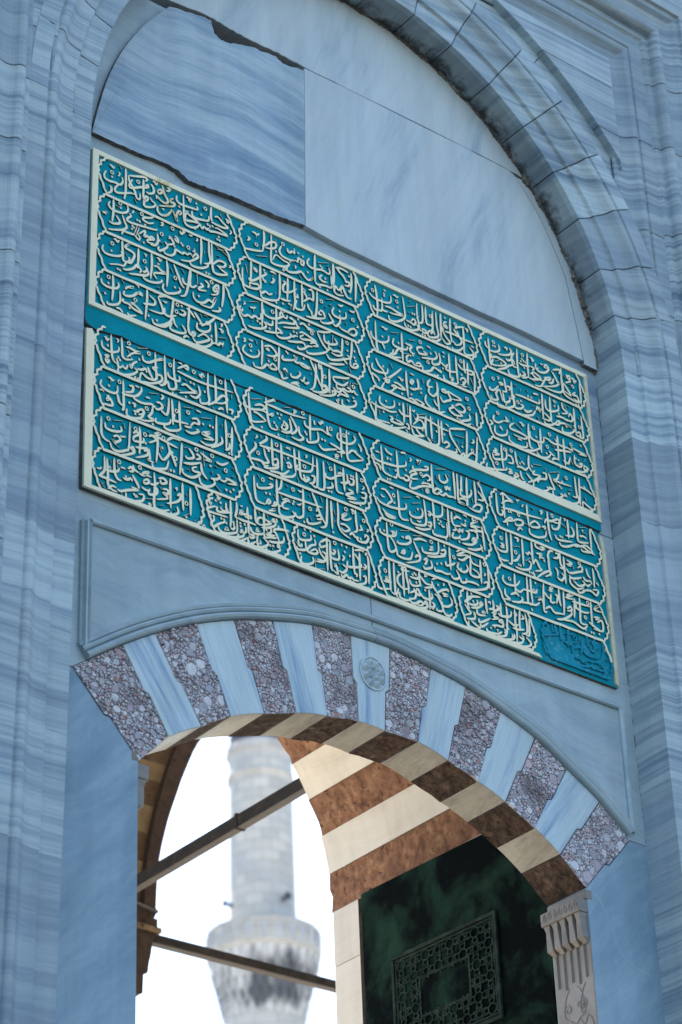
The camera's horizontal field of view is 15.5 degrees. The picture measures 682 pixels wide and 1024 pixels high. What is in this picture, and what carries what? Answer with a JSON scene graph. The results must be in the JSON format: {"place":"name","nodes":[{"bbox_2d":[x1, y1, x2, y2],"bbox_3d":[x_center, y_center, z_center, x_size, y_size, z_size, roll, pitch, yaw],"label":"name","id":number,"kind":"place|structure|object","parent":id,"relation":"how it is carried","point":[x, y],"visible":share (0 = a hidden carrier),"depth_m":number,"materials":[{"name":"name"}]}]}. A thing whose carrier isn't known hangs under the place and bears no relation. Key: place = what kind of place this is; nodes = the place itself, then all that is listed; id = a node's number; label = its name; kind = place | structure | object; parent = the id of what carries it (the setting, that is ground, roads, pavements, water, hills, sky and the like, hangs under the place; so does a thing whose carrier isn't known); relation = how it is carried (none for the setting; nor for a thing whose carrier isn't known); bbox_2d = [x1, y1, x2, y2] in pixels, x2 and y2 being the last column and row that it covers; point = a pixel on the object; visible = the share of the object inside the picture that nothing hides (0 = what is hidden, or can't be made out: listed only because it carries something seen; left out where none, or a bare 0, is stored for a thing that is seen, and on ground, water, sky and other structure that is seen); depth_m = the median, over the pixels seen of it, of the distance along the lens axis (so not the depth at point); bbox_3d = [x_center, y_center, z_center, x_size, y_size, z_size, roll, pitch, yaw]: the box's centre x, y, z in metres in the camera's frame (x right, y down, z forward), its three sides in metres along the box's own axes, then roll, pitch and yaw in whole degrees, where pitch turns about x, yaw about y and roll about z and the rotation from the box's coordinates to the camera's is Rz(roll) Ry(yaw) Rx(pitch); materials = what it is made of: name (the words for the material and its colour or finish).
{"place":"outdoors","nodes":[
{"label":"outdoors","id":0,"kind":"place"},
{"bbox_2d":[136,736,336,1023],"label":"sky","id":1,"kind":"structure","parent":0,"point":[178,989],"materials":[{"name":"white"}]},
{"label":"courtyard pavement","id":2,"kind":"structure","parent":0,"visible":0},
{"bbox_2d":[136,739,200,995],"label":"arcade arch","id":3,"kind":"structure","parent":2,"relation":"on","point":[167,768],"depth_m":18.23,"materials":[{"name":"brown stone"}]},
{"bbox_2d":[137,778,305,892],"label":"tie beam","id":4,"kind":"structure","parent":3,"relation":"attached to","point":[237,823],"depth_m":16.23,"materials":[{"name":"metal"}]},
{"bbox_2d":[152,935,335,992],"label":"tie beam","id":5,"kind":"structure","parent":3,"relation":"attached to","point":[237,961],"depth_m":18.20,"materials":[{"name":"metal"}]},
{"label":"forecourt ground","id":6,"kind":"structure","parent":0,"visible":0},
{"bbox_2d":[205,736,321,1023],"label":"minaret","id":7,"kind":"object","parent":6,"relation":"on","point":[263,923],"visible":0.75,"depth_m":90.19,"materials":[{"name":"stone"}]},
{"bbox_2d":[222,899,232,907],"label":"loudspeaker","id":8,"kind":"object","parent":7,"relation":"attached to","point":[226,903],"visible":1,"depth_m":90.68,"materials":[{"name":"grey metal"}]},
{"bbox_2d":[281,892,291,900],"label":"loudspeaker","id":9,"kind":"object","parent":7,"relation":"attached to","point":[287,895],"visible":1,"depth_m":90.30,"materials":[{"name":"grey metal"}]},
{"bbox_2d":[0,0,681,1023],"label":"marble gate","id":10,"kind":"structure","parent":6,"relation":"on","point":[510,170],"depth_m":12.02,"materials":[{"name":"stone"}]},
{"bbox_2d":[83,147,601,532],"bbox_3d":[0.074,-0.785,12.456,3.215,1.038,0.060,21,-39,-33],"label":"inscription panel","id":11,"kind":"object","parent":10,"relation":"attached to","point":[188,278],"visible":1,"depth_m":12.35,"materials":[{"name":"teal paint"}]},
{"bbox_2d":[79,325,618,689],"bbox_3d":[0.106,0.013,11.966,3.217,0.920,0.068,21,-39,-33],"label":"inscription panel","id":12,"kind":"object","parent":10,"relation":"attached to","point":[181,445],"visible":1,"depth_m":11.85,"materials":[{"name":"teal paint"}]},
{"bbox_2d":[358,834,557,1023],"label":"bronze door leaf","id":13,"kind":"object","parent":10,"relation":"attached to","point":[456,935],"visible":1,"depth_m":12.46,"materials":[{"name":"metal"}]},
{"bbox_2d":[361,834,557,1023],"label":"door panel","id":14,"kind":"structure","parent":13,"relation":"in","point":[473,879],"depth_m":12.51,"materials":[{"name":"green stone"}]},
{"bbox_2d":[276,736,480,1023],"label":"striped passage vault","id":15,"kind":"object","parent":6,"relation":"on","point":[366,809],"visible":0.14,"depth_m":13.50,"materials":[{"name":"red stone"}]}
]}

